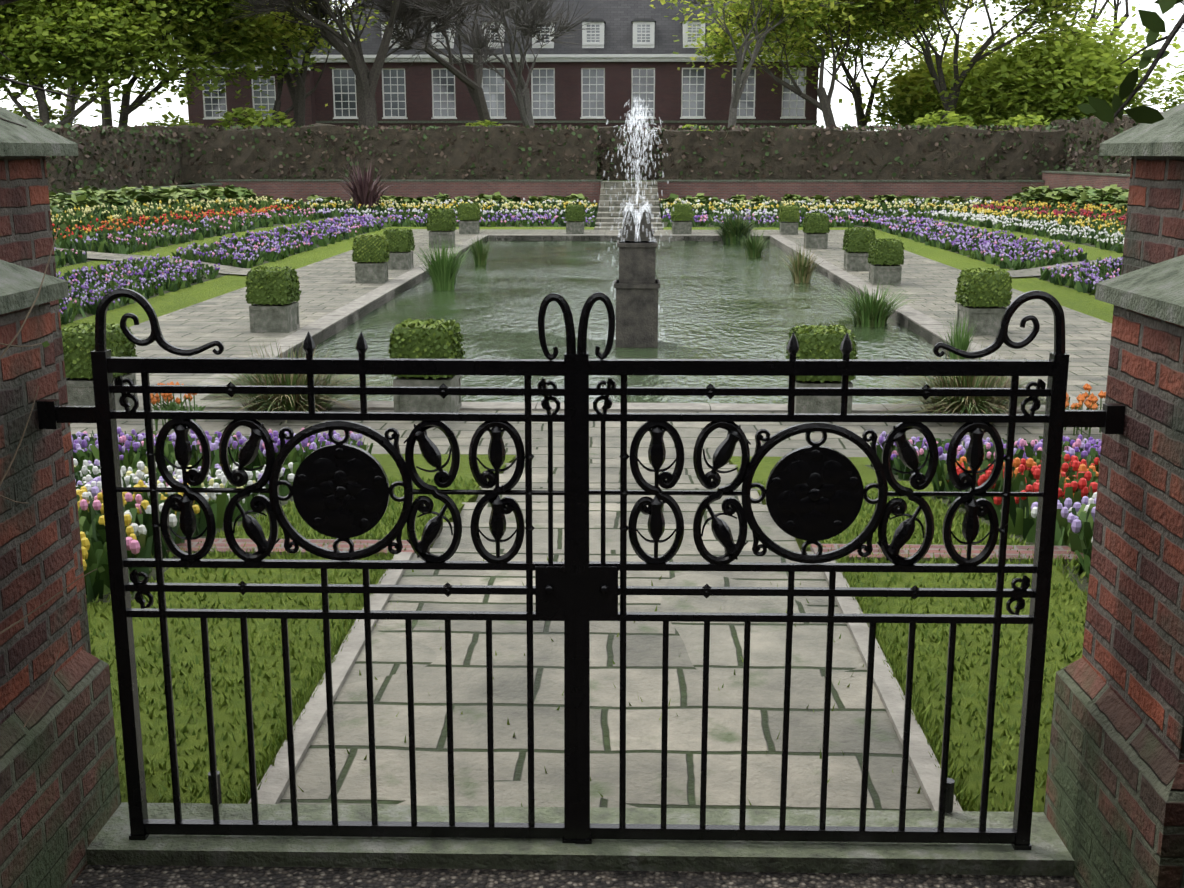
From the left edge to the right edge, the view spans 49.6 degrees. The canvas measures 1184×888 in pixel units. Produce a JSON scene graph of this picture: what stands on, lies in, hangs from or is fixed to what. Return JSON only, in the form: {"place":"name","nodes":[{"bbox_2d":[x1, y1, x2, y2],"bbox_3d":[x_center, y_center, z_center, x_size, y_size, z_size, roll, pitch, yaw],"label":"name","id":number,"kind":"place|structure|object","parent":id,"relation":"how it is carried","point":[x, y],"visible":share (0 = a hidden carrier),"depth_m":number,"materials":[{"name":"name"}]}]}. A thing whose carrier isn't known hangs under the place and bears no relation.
{"place":"outdoors","nodes":[
{"label":"outdoors","id":0,"kind":"place"},
{"bbox_2d":[71,180,655,192],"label":"ground terrace","id":1,"kind":"structure","parent":0,"point":[603,180],"depth_m":62.85,"materials":[{"name":"grey stone"}]},
{"bbox_2d":[34,121,195,193],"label":"hedge","id":2,"kind":"object","parent":1,"relation":"on","point":[110,158],"visible":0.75,"depth_m":54.40,"materials":[{"name":"brown plant"}]},
{"bbox_2d":[95,123,601,183],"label":"hedge","id":3,"kind":"object","parent":1,"relation":"on","point":[318,151],"visible":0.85,"depth_m":61.94,"materials":[{"name":"brown plant"}]},
{"bbox_2d":[400,0,596,127],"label":"bare tree","id":4,"kind":"object","parent":1,"relation":"on","point":[526,26],"visible":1,"depth_m":71.88,"materials":[{"name":"grey plant"}]},
{"bbox_2d":[184,0,821,130],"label":"building","id":5,"kind":"structure","parent":1,"relation":"on","point":[614,61],"depth_m":92.69,"materials":[{"name":"brick"}]},
{"bbox_2d":[3,104,1049,130],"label":"shrubs","id":6,"kind":"object","parent":1,"relation":"on","point":[254,115],"visible":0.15,"depth_m":67.96,"materials":[{"name":"green plant"}]},
{"bbox_2d":[597,126,662,179],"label":"hedge","id":7,"kind":"object","parent":1,"relation":"on","point":[611,138],"visible":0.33,"depth_m":62.99,"materials":[{"name":"brown plant"}]},
{"bbox_2d":[649,0,872,126],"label":"budding tree","id":8,"kind":"object","parent":1,"relation":"on","point":[737,91],"visible":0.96,"depth_m":71.60,"materials":[{"name":"green plant"}]},
{"bbox_2d":[673,0,913,128],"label":"budding tree","id":9,"kind":"object","parent":1,"relation":"on","point":[722,39],"visible":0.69,"depth_m":78.72,"materials":[{"name":"green plant"}]},
{"bbox_2d":[658,124,1064,179],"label":"hedge","id":10,"kind":"object","parent":1,"relation":"on","point":[849,152],"visible":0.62,"depth_m":61.29,"materials":[{"name":"brown plant"}]},
{"bbox_2d":[756,1,983,130],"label":"leafy tree","id":11,"kind":"object","parent":1,"relation":"on","point":[856,91],"visible":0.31,"depth_m":88.66,"materials":[{"name":"green plant"}]},
{"bbox_2d":[830,26,1021,130],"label":"green tree","id":12,"kind":"object","parent":1,"relation":"on","point":[899,104],"visible":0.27,"depth_m":87.03,"materials":[{"name":"green plant"}]},
{"bbox_2d":[839,0,1114,123],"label":"budding tree","id":13,"kind":"object","parent":1,"relation":"on","point":[916,10],"visible":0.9,"depth_m":77.48,"materials":[{"name":"green plant"}]},
{"bbox_2d":[872,2,1183,129],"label":"green tree","id":14,"kind":"object","parent":1,"relation":"on","point":[1065,82],"visible":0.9,"depth_m":75.81,"materials":[{"name":"green plant"}]},
{"bbox_2d":[1039,0,1153,47],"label":"bare tree","id":15,"kind":"object","parent":1,"relation":"on","point":[1116,6],"visible":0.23,"depth_m":96.70,"materials":[{"name":"brown plant"}]},
{"bbox_2d":[1049,111,1164,173],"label":"hedge","id":16,"kind":"object","parent":1,"relation":"on","point":[1085,137],"visible":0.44,"depth_m":57.38,"materials":[{"name":"brown plant"}]},
{"bbox_2d":[1125,50,1183,110],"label":"green tree","id":17,"kind":"object","parent":1,"relation":"on","point":[1180,89],"visible":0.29,"depth_m":75.42,"materials":[{"name":"green plant"}]},
{"bbox_2d":[54,203,1122,811],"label":"garden terraces","id":18,"kind":"object","parent":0,"point":[206,311],"visible":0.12,"depth_m":12.15,"materials":[{"name":"green plant"}]},
{"bbox_2d":[61,322,137,409],"bbox_3d":[-5.460,-0.833,14.122,0.739,0.982,0.743,0,13,2],"label":"topiary planter","id":19,"kind":"object","parent":18,"relation":"on","point":[78,341],"visible":0.62,"depth_m":13.86,"materials":[{"name":"leaf"},{"name":"stone"}]},
{"bbox_2d":[245,266,301,332],"bbox_3d":[-5.158,-2.360,20.743,0.771,1.027,0.768,0,13,2],"label":"topiary planter","id":20,"kind":"object","parent":18,"relation":"on","point":[272,295],"visible":1,"depth_m":20.47,"materials":[{"name":"plant"}]},
{"bbox_2d":[140,334,407,423],"bbox_3d":[-3.406,-0.771,14.140,3.141,0.852,3.241,0,13,2],"label":"sedge clump","id":21,"kind":"object","parent":18,"relation":"on","point":[280,402],"visible":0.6,"depth_m":13.86,"materials":[{"name":"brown plant"}]},
{"bbox_2d":[333,154,398,209],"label":"cordyline","id":22,"kind":"object","parent":18,"relation":"on","point":[363,192],"visible":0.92,"depth_m":55.40,"materials":[{"name":"purple plant"}]},
{"bbox_2d":[351,234,389,282],"bbox_3d":[-4.920,-4.147,28.540,0.803,1.056,0.797,0,13,2],"label":"topiary planter","id":23,"kind":"object","parent":18,"relation":"on","point":[370,256],"visible":1,"depth_m":28.25,"materials":[{"name":"plant"}]},
{"bbox_2d":[383,228,414,269],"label":"topiary planter","id":24,"kind":"object","parent":18,"relation":"on","point":[401,242],"visible":0.81,"depth_m":31.59,"materials":[{"name":"plant"}]},
{"bbox_2d":[388,318,464,412],"bbox_3d":[-1.809,-0.847,14.060,0.778,1.036,0.796,0,13,2],"label":"topiary planter","id":25,"kind":"object","parent":18,"relation":"on","point":[430,338],"visible":0.83,"depth_m":13.77,"materials":[{"name":"leaf"},{"name":"grey stone"}]},
{"bbox_2d":[427,208,456,247],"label":"topiary planter","id":26,"kind":"object","parent":18,"relation":"on","point":[441,224],"visible":1,"depth_m":38.78,"materials":[{"name":"plant"}]},
{"bbox_2d":[457,203,480,233],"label":"topiary planter","id":27,"kind":"object","parent":18,"relation":"on","point":[469,216],"visible":1,"depth_m":45.48,"materials":[{"name":"plant"}]},
{"bbox_2d":[565,204,585,233],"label":"topiary planter","id":28,"kind":"object","parent":18,"relation":"on","point":[575,217],"visible":1,"depth_m":45.37,"materials":[{"name":"plant"}]},
{"bbox_2d":[86,802,1074,875],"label":"threshold slab","id":29,"kind":"structure","parent":18,"relation":"on","point":[1048,854],"depth_m":3.37,"materials":[{"name":"grey stone"}]},
{"bbox_2d":[208,771,954,812],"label":"gate stops","id":30,"kind":"object","parent":29,"relation":"on","point":[949,795],"visible":0.6,"depth_m":3.53,"materials":[{"name":"black metal"}]},
{"bbox_2d":[55,181,1115,810],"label":"stone paths and steps","id":31,"kind":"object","parent":18,"relation":"on","point":[643,715],"visible":0.58,"depth_m":4.78,"materials":[{"name":"stone"}]},
{"bbox_2d":[86,475,1088,811],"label":"lawn","id":32,"kind":"structure","parent":18,"relation":"on","point":[340,637],"depth_m":5.25,"materials":[{"name":"green plant"}]},
{"bbox_2d":[50,196,1126,602],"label":"flower beds","id":33,"kind":"object","parent":18,"relation":"on","point":[124,228],"visible":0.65,"depth_m":31.44,"materials":[{"name":"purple plant"}]},
{"bbox_2d":[49,184,1128,214],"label":"border shrub","id":34,"kind":"object","parent":18,"relation":"on","point":[1114,195],"visible":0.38,"depth_m":51.81,"materials":[{"name":"green plant"}]},
{"bbox_2d":[57,171,1129,202],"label":"garden walls","id":35,"kind":"structure","parent":18,"relation":"on","point":[775,190],"depth_m":60.65,"materials":[{"name":"brick"}]},
{"bbox_2d":[248,552,962,810],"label":"path kerbs","id":36,"kind":"structure","parent":18,"relation":"on","point":[275,785],"depth_m":4.60,"materials":[{"name":"stone"}]},
{"bbox_2d":[151,538,1083,563],"bbox_3d":[0.112,0.655,6.482,18.000,0.265,0.220,0,13,2],"label":"brick edging","id":37,"kind":"object","parent":18,"relation":"on","point":[219,543],"visible":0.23,"depth_m":6.45,"materials":[{"name":"brown brick"}]},
{"bbox_2d":[158,234,1089,413],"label":"pond kerb","id":38,"kind":"structure","parent":18,"relation":"on","point":[355,306],"depth_m":20.28,"materials":[{"name":"stone"}]},
{"bbox_2d":[143,382,1105,437],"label":"orange fritillaries","id":39,"kind":"object","parent":18,"relation":"on","point":[1091,400],"visible":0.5,"depth_m":13.19,"materials":[{"name":"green plant"}]},
{"bbox_2d":[670,204,693,233],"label":"topiary planter","id":40,"kind":"object","parent":18,"relation":"on","point":[682,218],"visible":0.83,"depth_m":45.24,"materials":[{"name":"plant"}]},
{"bbox_2d":[778,205,799,234],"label":"topiary planter","id":41,"kind":"object","parent":18,"relation":"on","point":[789,218],"visible":1,"depth_m":45.18,"materials":[{"name":"plant"}]},
{"bbox_2d":[803,212,829,248],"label":"topiary planter","id":42,"kind":"object","parent":18,"relation":"on","point":[816,227],"visible":1,"depth_m":38.53,"materials":[{"name":"plant"}]},
{"bbox_2d":[785,324,857,413],"bbox_3d":[2.487,-0.795,13.942,0.750,0.987,0.736,0,13,2],"label":"topiary planter","id":43,"kind":"object","parent":18,"relation":"on","point":[819,341],"visible":0.5,"depth_m":13.65,"materials":[{"name":"plant"}]},
{"bbox_2d":[842,227,875,270],"bbox_3d":[6.572,-4.815,31.523,0.788,1.037,0.782,0,13,2],"label":"topiary planter","id":44,"kind":"object","parent":18,"relation":"on","point":[856,242],"visible":0.85,"depth_m":31.23,"materials":[{"name":"plant"}]},
{"bbox_2d":[867,238,904,284],"bbox_3d":[6.479,-4.035,28.213,0.734,0.982,0.726,0,13,2],"label":"topiary planter","id":45,"kind":"object","parent":18,"relation":"on","point":[885,258],"visible":1,"depth_m":27.95,"materials":[{"name":"plant"}]},
{"bbox_2d":[838,342,1083,425],"bbox_3d":[4.113,-0.706,13.952,3.166,0.810,3.152,0,13,2],"label":"sedge clump","id":46,"kind":"object","parent":18,"relation":"on","point":[967,404],"visible":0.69,"depth_m":13.63,"materials":[{"name":"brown plant"}]},
{"bbox_2d":[954,267,1012,334],"bbox_3d":[6.237,-2.288,20.411,0.774,1.032,0.771,0,13,2],"label":"topiary planter","id":47,"kind":"object","parent":18,"relation":"on","point":[983,296],"visible":0.98,"depth_m":20.13,"materials":[{"name":"plant"}]},
{"bbox_2d":[0,0,1183,130],"label":"sky","id":48,"kind":"structure","parent":0,"point":[142,114],"materials":[{"name":"white"}]},
{"bbox_2d":[204,236,1045,404],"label":"pond water","id":49,"kind":"structure","parent":0,"point":[719,299],"depth_m":24.23,"materials":[{"name":"green liquid"}]},
{"bbox_2d":[410,237,474,290],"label":"reeds","id":50,"kind":"object","parent":49,"relation":"on","point":[442,269],"visible":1,"depth_m":28.34,"materials":[{"name":"green plant"}]},
{"bbox_2d":[466,236,492,265],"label":"reeds","id":51,"kind":"object","parent":49,"relation":"on","point":[480,255],"visible":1,"depth_m":34.67,"materials":[{"name":"green plant"}]},
{"bbox_2d":[605,200,664,347],"bbox_3d":[0.684,-2.498,20.225,0.947,2.724,0.720,0,13,2],"label":"fountain","id":52,"kind":"object","parent":49,"relation":"on","point":[636,284],"visible":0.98,"depth_m":19.95,"materials":[{"name":"grey stone"}]},
{"bbox_2d":[598,97,672,254],"bbox_3d":[1.221,-7.043,35.283,2.120,4.916,0.960,0,13,2],"label":"fountain","id":53,"kind":"object","parent":49,"relation":"on","point":[632,233],"visible":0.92,"depth_m":35.10,"materials":[{"name":"white liquid"}]},
{"bbox_2d":[702,208,769,243],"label":"reeds","id":54,"kind":"object","parent":49,"relation":"on","point":[731,230],"visible":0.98,"depth_m":42.83,"materials":[{"name":"green plant"}]},
{"bbox_2d":[733,227,773,257],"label":"reeds","id":55,"kind":"object","parent":49,"relation":"on","point":[754,248],"visible":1,"depth_m":37.37,"materials":[{"name":"green plant"}]},
{"bbox_2d":[780,246,823,282],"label":"reeds","id":56,"kind":"object","parent":49,"relation":"on","point":[802,272],"visible":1,"depth_m":30.04,"materials":[{"name":"green plant"}]},
{"bbox_2d":[825,278,919,326],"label":"reeds","id":57,"kind":"object","parent":49,"relation":"on","point":[870,313],"visible":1,"depth_m":22.50,"materials":[{"name":"green plant"}]},
{"bbox_2d":[938,315,977,359],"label":"reeds","id":58,"kind":"object","parent":49,"relation":"on","point":[959,340],"visible":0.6,"depth_m":17.50,"materials":[{"name":"green plant"}]},
{"label":"ground","id":59,"kind":"structure","parent":0,"visible":0},
{"bbox_2d":[0,107,120,887],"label":"brick pier","id":60,"kind":"structure","parent":59,"relation":"on","point":[60,798],"depth_m":3.21,"materials":[{"name":"brick"}]},
{"bbox_2d":[37,288,576,842],"bbox_3d":[-0.701,0.350,3.271,1.336,1.492,0.067,0,13,1],"label":"iron gate leaf","id":61,"kind":"object","parent":60,"relation":"attached to","point":[339,490],"visible":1,"depth_m":3.22,"materials":[{"name":"black metal"}]},
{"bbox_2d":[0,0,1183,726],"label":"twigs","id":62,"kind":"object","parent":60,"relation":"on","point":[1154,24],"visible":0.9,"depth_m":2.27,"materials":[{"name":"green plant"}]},
{"bbox_2d":[4,2,200,125],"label":"leafy tree","id":63,"kind":"object","parent":59,"relation":"on","point":[105,108],"depth_m":82.51,"materials":[{"name":"green plant"}]},
{"bbox_2d":[63,11,159,124],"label":"bare tree","id":64,"kind":"object","parent":59,"relation":"on","point":[68,103],"depth_m":107.96,"materials":[{"name":"brown plant"}]},
{"bbox_2d":[0,0,244,125],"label":"leafy tree","id":65,"kind":"object","parent":59,"relation":"on","point":[40,40],"visible":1,"depth_m":64.31,"materials":[{"name":"green plant"}]},
{"bbox_2d":[70,0,333,125],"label":"leafy tree","id":66,"kind":"object","parent":59,"relation":"on","point":[209,17],"visible":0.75,"depth_m":70.65,"materials":[{"name":"green plant"}]},
{"bbox_2d":[199,0,387,123],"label":"leafy tree","id":67,"kind":"object","parent":59,"relation":"on","point":[277,103],"visible":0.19,"depth_m":76.16,"materials":[{"name":"green plant"}]},
{"bbox_2d":[249,0,384,125],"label":"bare tree","id":68,"kind":"object","parent":59,"relation":"on","point":[298,94],"depth_m":76.43,"materials":[{"name":"brown plant"}]},
{"bbox_2d":[223,0,468,128],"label":"bare tree","id":69,"kind":"object","parent":59,"relation":"on","point":[366,81],"visible":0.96,"depth_m":71.52,"materials":[{"name":"brown plant"}]},
{"bbox_2d":[367,0,516,125],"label":"bare tree","id":70,"kind":"object","parent":59,"relation":"on","point":[475,90],"visible":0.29,"depth_m":82.77,"materials":[{"name":"brown plant"}]},
{"bbox_2d":[70,865,1079,887],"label":"gravel walk","id":71,"kind":"structure","parent":59,"relation":"on","point":[129,876],"depth_m":3.31,"materials":[{"name":"grey gravel"}]},
{"bbox_2d":[1044,102,1183,887],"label":"brick pier","id":72,"kind":"structure","parent":59,"relation":"on","point":[1114,806],"depth_m":3.06,"materials":[{"name":"brick"}]},
{"bbox_2d":[575,290,1124,849],"bbox_3d":[0.625,0.356,3.240,1.338,1.490,0.067,0,13,1],"label":"iron gate leaf","id":73,"kind":"object","parent":72,"relation":"attached to","point":[813,492],"visible":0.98,"depth_m":3.19,"materials":[{"name":"black metal"}]}
]}

